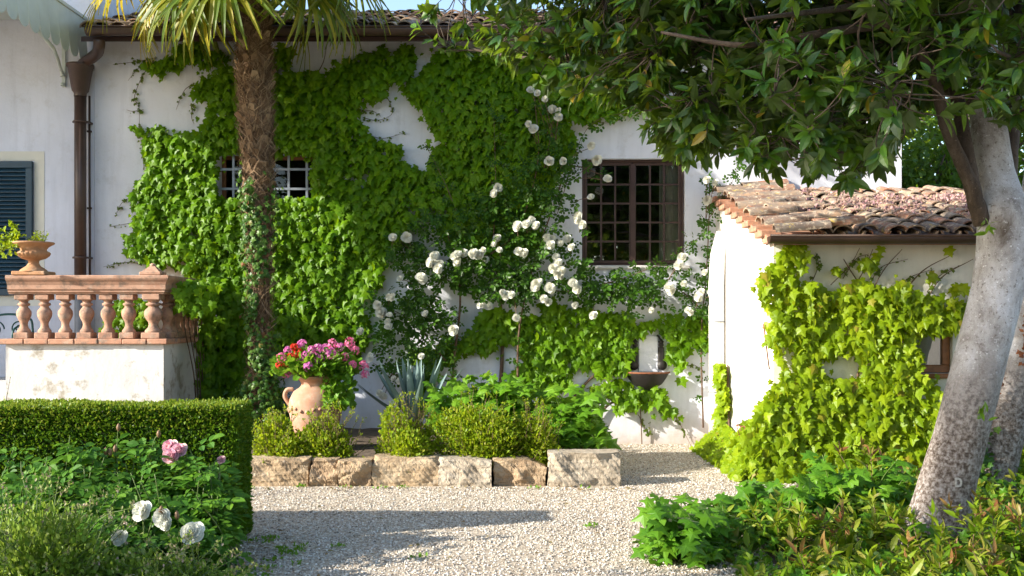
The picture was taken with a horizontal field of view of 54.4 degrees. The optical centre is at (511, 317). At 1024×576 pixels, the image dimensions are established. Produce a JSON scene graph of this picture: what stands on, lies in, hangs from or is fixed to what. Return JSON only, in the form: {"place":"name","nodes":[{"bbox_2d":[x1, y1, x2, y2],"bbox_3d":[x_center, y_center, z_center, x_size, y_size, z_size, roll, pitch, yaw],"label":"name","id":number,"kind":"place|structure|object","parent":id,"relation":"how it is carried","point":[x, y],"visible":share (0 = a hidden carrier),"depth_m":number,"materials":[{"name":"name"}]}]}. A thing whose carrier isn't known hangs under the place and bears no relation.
{"place":"outdoors","nodes":[
{"label":"outdoors","id":0,"kind":"place"},
{"bbox_2d":[134,327,146,338],"bbox_3d":[-4.258,0.203,11.443,0.157,0.190,0.178,0,0,-24],"label":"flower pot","id":1,"kind":"object","parent":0,"point":[140,331],"visible":0.41,"depth_m":11.39,"materials":[{"name":"ceramic"}]},
{"bbox_2d":[230,444,984,575],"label":"ground","id":2,"kind":"structure","parent":0,"point":[522,547],"depth_m":7.62,"materials":[{"name":"beige gravel"}]},
{"bbox_2d":[0,377,5,400],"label":"landing","id":3,"kind":"object","parent":2,"relation":"on","point":[2,387],"depth_m":11.35,"materials":[{"name":"paint"}]},
{"bbox_2d":[0,313,33,337],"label":"garden bench","id":4,"kind":"object","parent":3,"relation":"on","point":[17,326],"visible":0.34,"depth_m":12.04,"materials":[{"name":"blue metal"}]},
{"bbox_2d":[0,0,167,376],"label":"tall house","id":5,"kind":"structure","parent":2,"relation":"on","point":[36,147],"depth_m":12.60,"materials":[{"name":"paint"}]},
{"bbox_2d":[0,0,86,86],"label":"door canopy","id":6,"kind":"object","parent":5,"relation":"attached to","point":[59,21],"visible":0.98,"depth_m":11.76,"materials":[{"name":"clear glass"}]},
{"bbox_2d":[0,263,206,411],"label":"balustrade","id":7,"kind":"object","parent":2,"relation":"on","point":[153,363],"visible":0.62,"depth_m":11.10,"materials":[{"name":"paint"}]},
{"bbox_2d":[11,241,55,274],"bbox_3d":[-5.362,-0.658,11.160,0.440,0.374,0.440,0,0,0],"label":"garden urn","id":8,"kind":"object","parent":7,"relation":"on","point":[33,253],"visible":0.99,"depth_m":11.04,"materials":[{"name":"ceramic"}]},
{"bbox_2d":[0,220,48,257],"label":"urn plant","id":9,"kind":"object","parent":8,"relation":"in","point":[14,235],"visible":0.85,"depth_m":11.10,"materials":[{"name":"green plant"}]},
{"bbox_2d":[98,276,222,400],"bbox_3d":[-4.181,0.570,11.856,1.760,2.112,1.448,0,0,0],"label":"creeper drape","id":10,"kind":"object","parent":7,"relation":"hanging from","point":[194,299],"visible":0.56,"depth_m":12.02,"materials":[{"name":"green plant"}]},
{"bbox_2d":[116,541,242,574],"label":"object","id":11,"kind":"object","parent":2,"relation":"on","point":[224,558],"visible":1,"depth_m":6.61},
{"bbox_2d":[0,466,149,575],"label":"pale shrub","id":12,"kind":"object","parent":11,"relation":"on","point":[61,551],"visible":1,"depth_m":5.36,"materials":[{"name":"green plant"}]},
{"bbox_2d":[1,501,251,575],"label":"rose bush","id":13,"kind":"object","parent":11,"relation":"on","point":[161,519],"visible":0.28,"depth_m":5.87,"materials":[{"name":"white plant"}]},
{"bbox_2d":[0,396,253,536],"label":"box hedge","id":14,"kind":"object","parent":11,"relation":"on","point":[43,426],"visible":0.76,"depth_m":7.03,"materials":[{"name":"green plant"}]},
{"bbox_2d":[0,423,253,565],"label":"rose bush","id":15,"kind":"object","parent":11,"relation":"on","point":[188,497],"visible":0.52,"depth_m":6.50,"materials":[{"name":"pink plant"}]},
{"bbox_2d":[92,529,266,575],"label":"pale shrub","id":16,"kind":"object","parent":11,"relation":"on","point":[162,565],"visible":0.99,"depth_m":5.48,"materials":[{"name":"green plant"}]},
{"bbox_2d":[250,454,312,485],"bbox_3d":[-2.232,1.495,9.573,0.629,0.324,0.309,0,0,0],"label":"kerb stone","id":17,"kind":"object","parent":2,"relation":"on","point":[275,470],"visible":0.6,"depth_m":9.44,"materials":[{"name":"stone"}]},
{"bbox_2d":[309,455,340,486],"bbox_3d":[-1.777,1.495,9.564,0.293,0.307,0.340,0,0,0],"label":"kerb stone","id":18,"kind":"object","parent":2,"relation":"on","point":[323,471],"visible":0.69,"depth_m":9.45,"materials":[{"name":"stone"}]},
{"bbox_2d":[336,456,373,485],"bbox_3d":[-1.489,1.495,9.547,0.339,0.294,0.365,0,0,0],"label":"kerb stone","id":19,"kind":"object","parent":2,"relation":"on","point":[354,470],"visible":0.73,"depth_m":9.40,"materials":[{"name":"stone"}]},
{"bbox_2d":[250,427,546,466],"bbox_3d":[-1.510,1.480,11.085,4.980,0.200,3.010,0,0,0],"label":"soil bed","id":20,"kind":"object","parent":2,"relation":"on","point":[372,434],"visible":0.06,"depth_m":11.52,"materials":[{"name":"brown soil"}]},
{"bbox_2d":[82,0,397,422],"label":"palm tree","id":21,"kind":"object","parent":20,"relation":"on","point":[252,21],"visible":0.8,"depth_m":11.46,"materials":[{"name":"plant"}]},
{"bbox_2d":[198,159,293,442],"bbox_3d":[-2.969,-0.157,11.633,1.810,3.394,1.662,0,0,0],"label":"trunk ivy","id":22,"kind":"object","parent":21,"relation":"attached to","point":[261,358],"visible":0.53,"depth_m":11.47,"materials":[{"name":"green plant"}]},
{"bbox_2d":[251,404,322,462],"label":"shrub","id":23,"kind":"object","parent":20,"relation":"on","point":[280,442],"visible":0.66,"depth_m":9.67,"materials":[{"name":"green plant"}]},
{"bbox_2d":[283,375,341,437],"bbox_3d":[-2.140,1.032,10.850,0.614,0.796,0.610,0,0,-42],"label":"terracotta jar","id":24,"kind":"object","parent":20,"relation":"on","point":[306,395],"visible":0.59,"depth_m":10.64,"materials":[{"name":"beige ceramic"}]},
{"bbox_2d":[268,337,369,410],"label":"geranium","id":25,"kind":"object","parent":24,"relation":"in","point":[337,368],"visible":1,"depth_m":10.61,"materials":[{"name":"pink plant"}]},
{"bbox_2d":[294,398,372,458],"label":"shrub","id":26,"kind":"object","parent":20,"relation":"on","point":[331,442],"visible":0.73,"depth_m":9.72,"materials":[{"name":"green plant"}]},
{"bbox_2d":[373,391,436,457],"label":"shrub","id":27,"kind":"object","parent":20,"relation":"on","point":[407,439],"visible":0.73,"depth_m":9.71,"materials":[{"name":"green plant"}]},
{"bbox_2d":[357,357,461,427],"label":"agave","id":28,"kind":"object","parent":20,"relation":"on","point":[409,382],"visible":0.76,"depth_m":11.01,"materials":[{"name":"blue plant"}]},
{"bbox_2d":[425,385,525,470],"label":"shrub","id":29,"kind":"object","parent":20,"relation":"on","point":[479,433],"visible":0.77,"depth_m":9.66,"materials":[{"name":"green plant"}]},
{"bbox_2d":[421,370,547,451],"bbox_3d":[-0.315,1.011,10.750,1.478,0.873,1.093,0,0,0],"label":"leafy plant","id":30,"kind":"object","parent":20,"relation":"on","point":[510,391],"visible":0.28,"depth_m":10.61,"materials":[{"name":"green plant"}]},
{"bbox_2d":[507,397,564,465],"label":"shrub","id":31,"kind":"object","parent":20,"relation":"on","point":[537,440],"visible":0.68,"depth_m":9.72,"materials":[{"name":"green plant"}]},
{"bbox_2d":[529,384,621,449],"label":"leafy plant","id":32,"kind":"object","parent":20,"relation":"on","point":[580,415],"visible":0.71,"depth_m":10.22,"materials":[{"name":"green plant"}]},
{"bbox_2d":[371,453,439,485],"bbox_3d":[-1.014,1.488,9.582,0.653,0.329,0.336,0,0,0],"label":"kerb stone","id":33,"kind":"object","parent":2,"relation":"on","point":[390,470],"visible":0.73,"depth_m":9.43,"materials":[{"name":"stone"}]},
{"bbox_2d":[233,483,597,575],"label":"weeds","id":34,"kind":"object","parent":2,"relation":"on","point":[280,548],"visible":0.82,"depth_m":6.83,"materials":[{"name":"green plant"}]},
{"bbox_2d":[243,485,678,575],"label":"fallen leaves","id":35,"kind":"object","parent":2,"relation":"on","point":[417,544],"visible":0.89,"depth_m":7.73,"materials":[{"name":"brown plant"}]},
{"bbox_2d":[438,454,492,486],"bbox_3d":[-0.448,1.495,9.547,0.525,0.331,0.365,0,0,0],"label":"kerb stone","id":36,"kind":"object","parent":2,"relation":"on","point":[462,471],"visible":0.77,"depth_m":9.40,"materials":[{"name":"grey stone"}]},
{"bbox_2d":[66,9,901,443],"bbox_3d":[-0.223,-1.325,14.061,10.690,6.449,4.278,0,0,0],"label":"farmhouse","id":37,"kind":"object","parent":2,"relation":"on","point":[644,207],"visible":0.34,"depth_m":12.60,"materials":[{"name":"paint"}]},
{"bbox_2d":[218,155,311,198],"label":"barred window","id":38,"kind":"structure","parent":37,"relation":"in","point":[292,176],"depth_m":14.48,"materials":[{"name":"grey metal"}]},
{"bbox_2d":[104,42,450,411],"bbox_3d":[-2.954,-1.057,12.444,4.420,5.102,0.392,0,0,0],"label":"wall creeper","id":39,"kind":"object","parent":37,"relation":"attached to","point":[353,266],"depth_m":12.39,"materials":[{"name":"green plant"}]},
{"bbox_2d":[355,86,692,399],"bbox_3d":[0.148,-0.725,12.287,4.181,4.215,0.616,0,0,0],"label":"climbing rose","id":40,"kind":"object","parent":37,"relation":"attached to","point":[530,286],"visible":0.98,"depth_m":12.22,"materials":[{"name":"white plant"}]},
{"bbox_2d":[405,42,668,381],"bbox_3d":[0.380,-1.158,12.438,3.460,4.777,0.366,0,0,0],"label":"wall creeper","id":41,"kind":"object","parent":37,"relation":"attached to","point":[430,85],"depth_m":12.37,"materials":[{"name":"green plant"}]},
{"bbox_2d":[409,293,708,443],"bbox_3d":[0.616,0.632,12.524,3.943,2.028,0.270,0,0,0],"label":"wall creeper","id":42,"kind":"object","parent":37,"relation":"attached to","point":[584,344],"depth_m":12.47,"materials":[{"name":"green plant"}]},
{"bbox_2d":[582,160,683,264],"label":"window","id":43,"kind":"structure","parent":37,"relation":"in","point":[638,215],"depth_m":15.18,"materials":[{"name":"brown paint"}]},
{"bbox_2d":[627,334,669,401],"bbox_3d":[1.709,0.669,12.472,0.580,0.913,0.265,0,0,0],"label":"wall fountain","id":44,"kind":"object","parent":37,"relation":"attached to","point":[648,362],"depth_m":12.55,"materials":[{"name":"grey stone"}]},
{"bbox_2d":[634,157,746,427],"bbox_3d":[2.208,-0.290,12.270,1.395,3.356,0.583,0,0,0],"label":"climbing rose","id":45,"kind":"object","parent":37,"relation":"attached to","point":[682,257],"visible":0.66,"depth_m":12.26,"materials":[{"name":"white plant"}]},
{"bbox_2d":[492,455,546,485],"bbox_3d":[0.068,1.490,9.567,0.524,0.307,0.327,0,0,0],"label":"kerb stone","id":46,"kind":"object","parent":2,"relation":"on","point":[517,471],"visible":0.84,"depth_m":9.45,"materials":[{"name":"stone"}]},
{"bbox_2d":[547,449,620,486],"bbox_3d":[0.687,1.468,9.552,0.707,0.387,0.367,0,0,0],"label":"kerb stone","id":47,"kind":"object","parent":2,"relation":"on","point":[583,467],"visible":0.88,"depth_m":9.42,"materials":[{"name":"grey stone"}]},
{"bbox_2d":[630,492,741,568],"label":"lobed plant","id":48,"kind":"object","parent":2,"relation":"on","point":[694,533],"visible":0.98,"depth_m":6.33,"materials":[{"name":"green plant"}]},
{"bbox_2d":[689,363,773,482],"bbox_3d":[2.352,1.110,10.841,0.499,1.147,2.546,0,0,0],"label":"creeper mound","id":49,"kind":"object","parent":2,"relation":"on","point":[717,446],"visible":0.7,"depth_m":11.36,"materials":[{"name":"green plant"}]},
{"bbox_2d":[736,424,745,435],"bbox_3d":[2.383,1.363,10.294,0.240,0.482,0.568,0,0,36],"label":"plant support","id":50,"kind":"object","parent":2,"relation":"on","point":[740,428],"visible":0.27,"depth_m":10.40,"materials":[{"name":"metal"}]},
{"bbox_2d":[708,179,976,472],"bbox_3d":[5.503,0.073,11.044,6.254,3.654,3.232,0,0,0],"label":"annex","id":51,"kind":"object","parent":2,"relation":"on","point":[755,230],"visible":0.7,"depth_m":10.23,"materials":[{"name":"paint"}]},
{"bbox_2d":[763,324,769,368],"bbox_3d":[2.489,0.285,9.740,0.071,0.446,0.012,0,0,0],"label":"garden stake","id":52,"kind":"object","parent":51,"relation":"attached to","point":[766,348],"visible":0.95,"depth_m":9.73,"materials":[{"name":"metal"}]},
{"bbox_2d":[758,185,968,216],"bbox_3d":[4.384,-1.307,11.221,3.396,0.610,2.201,0,0,0],"label":"sedum","id":53,"kind":"object","parent":51,"relation":"attached to","point":[945,199],"visible":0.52,"depth_m":11.10,"materials":[{"name":"plant"}]},
{"bbox_2d":[737,245,1023,483],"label":"annex creeper","id":54,"kind":"object","parent":51,"relation":"attached to","point":[892,415],"visible":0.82,"depth_m":9.61,"materials":[{"name":"green plant"}]},
{"bbox_2d":[916,335,949,378],"bbox_3d":[4.122,0.300,9.889,0.534,0.598,0.258,0,0,0],"label":"window","id":55,"kind":"structure","parent":51,"relation":"in","point":[937,353],"depth_m":9.87,"materials":[{"name":"orange wood"}]},
{"bbox_2d":[811,1,952,186],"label":"broadleaf tree","id":56,"kind":"object","parent":2,"relation":"on","point":[923,118],"depth_m":20.27,"materials":[{"name":"green plant"}]},
{"bbox_2d":[762,483,1021,575],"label":"soil under tree","id":57,"kind":"structure","parent":2,"relation":"on","point":[774,561],"depth_m":6.81,"materials":[{"name":"brown soil"}]},
{"bbox_2d":[410,0,1023,552],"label":"garden tree","id":58,"kind":"object","parent":57,"relation":"on","point":[756,100],"visible":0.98,"depth_m":6.66,"materials":[{"name":"green plant"}]},
{"bbox_2d":[701,473,819,531],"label":"lobed plant","id":59,"kind":"object","parent":57,"relation":"on","point":[758,490],"visible":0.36,"depth_m":7.29,"materials":[{"name":"green plant"}]},
{"bbox_2d":[739,493,809,558],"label":"laurel shoot","id":60,"kind":"object","parent":57,"relation":"on","point":[804,525],"visible":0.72,"depth_m":6.63,"materials":[{"name":"green plant"}]},
{"bbox_2d":[763,486,850,557],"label":"laurel shoot","id":61,"kind":"object","parent":57,"relation":"on","point":[812,521],"visible":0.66,"depth_m":6.63,"materials":[{"name":"green plant"}]},
{"bbox_2d":[785,530,842,575],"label":"laurel shoot","id":62,"kind":"object","parent":57,"relation":"on","point":[828,549],"visible":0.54,"depth_m":5.78,"materials":[{"name":"green plant"}]},
{"bbox_2d":[812,498,858,556],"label":"laurel shoot","id":63,"kind":"object","parent":57,"relation":"on","point":[840,537],"visible":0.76,"depth_m":6.39,"materials":[{"name":"green plant"}]},
{"bbox_2d":[809,544,886,575],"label":"laurel shoot","id":64,"kind":"object","parent":57,"relation":"on","point":[868,561],"visible":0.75,"depth_m":5.67,"materials":[{"name":"green plant"}]},
{"bbox_2d":[796,449,917,520],"bbox_3d":[2.720,1.414,8.018,1.064,0.876,1.693,0,0,23],"label":"lobed plant","id":65,"kind":"object","parent":57,"relation":"on","point":[825,478],"visible":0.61,"depth_m":7.59,"materials":[{"name":"green plant"}]},
{"bbox_2d":[832,436,885,488],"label":"laurel shoot","id":66,"kind":"object","parent":57,"relation":"on","point":[870,453],"visible":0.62,"depth_m":7.89,"materials":[{"name":"green plant"}]},
{"bbox_2d":[697,458,1023,575],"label":"ground cover","id":67,"kind":"object","parent":57,"relation":"on","point":[744,558],"visible":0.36,"depth_m":6.51,"materials":[{"name":"green plant"}]},
{"bbox_2d":[856,488,916,547],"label":"laurel shoot","id":68,"kind":"object","parent":57,"relation":"on","point":[876,519],"visible":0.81,"depth_m":6.59,"materials":[{"name":"green plant"}]},
{"bbox_2d":[871,528,965,575],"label":"laurel shoot","id":69,"kind":"object","parent":57,"relation":"on","point":[911,547],"visible":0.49,"depth_m":5.87,"materials":[{"name":"green plant"}]},
{"bbox_2d":[887,546,952,575],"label":"laurel shoot","id":70,"kind":"object","parent":57,"relation":"on","point":[937,562],"visible":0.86,"depth_m":5.58,"materials":[{"name":"green plant"}]},
{"bbox_2d":[876,502,1000,575],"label":"laurel shoot","id":71,"kind":"object","parent":57,"relation":"on","point":[937,541],"visible":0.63,"depth_m":5.92,"materials":[{"name":"green plant"}]},
{"bbox_2d":[925,499,1010,567],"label":"laurel shoot","id":72,"kind":"object","parent":57,"relation":"on","point":[974,528],"visible":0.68,"depth_m":5.99,"materials":[{"name":"green plant"}]},
{"bbox_2d":[974,478,985,500],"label":"laurel shoot","id":73,"kind":"object","parent":57,"relation":"on","point":[979,484],"visible":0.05,"depth_m":7.47,"materials":[{"name":"green plant"}]},
{"bbox_2d":[939,494,1023,561],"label":"laurel shoot","id":74,"kind":"object","parent":57,"relation":"on","point":[1018,522],"visible":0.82,"depth_m":6.16,"materials":[{"name":"green plant"}]},
{"bbox_2d":[964,536,1023,575],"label":"laurel shoot","id":75,"kind":"object","parent":57,"relation":"on","point":[980,559],"visible":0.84,"depth_m":5.57,"materials":[{"name":"green plant"}]},
{"bbox_2d":[969,489,1022,543],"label":"laurel shoot","id":76,"kind":"object","parent":57,"relation":"on","point":[983,515],"visible":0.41,"depth_m":6.40,"materials":[{"name":"green plant"}]},
{"bbox_2d":[983,13,1023,493],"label":"garden tree","id":77,"kind":"object","parent":57,"relation":"on","point":[1005,445],"visible":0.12,"depth_m":8.49,"materials":[{"name":"grey plant"}]},
{"bbox_2d":[979,427,1000,492],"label":"ivy","id":78,"kind":"object","parent":77,"relation":"attached to","point":[987,461],"visible":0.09,"depth_m":8.41,"materials":[{"name":"green plant"}]},
{"bbox_2d":[1000,315,1023,393],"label":"ivy","id":79,"kind":"object","parent":77,"relation":"attached to","point":[1020,353],"visible":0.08,"depth_m":8.46,"materials":[{"name":"green plant"}]},
{"bbox_2d":[996,512,1023,560],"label":"shoot","id":80,"kind":"object","parent":57,"relation":"on","point":[1017,548],"visible":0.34,"depth_m":6.23,"materials":[{"name":"green plant"}]},
{"bbox_2d":[902,115,962,190],"bbox_3d":[6.002,-0.840,15.148,3.227,5.102,3.121,0,0,0],"label":"broadleaf tree","id":81,"kind":"object","parent":2,"relation":"on","point":[911,175],"visible":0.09,"depth_m":14.79,"materials":[{"name":"green plant"}]},
{"bbox_2d":[902,77,1023,186],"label":"broadleaf tree","id":82,"kind":"object","parent":2,"relation":"on","point":[936,126],"visible":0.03,"depth_m":15.77,"materials":[{"name":"green plant"}]},
{"bbox_2d":[1001,60,1023,175],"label":"broadleaf tree","id":83,"kind":"object","parent":2,"relation":"on","point":[1021,156],"visible":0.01,"depth_m":17.51,"materials":[{"name":"green plant"}]},
{"bbox_2d":[270,0,1022,174],"label":"sky","id":84,"kind":"structure","parent":0,"point":[393,5],"materials":[{"name":"blue"}]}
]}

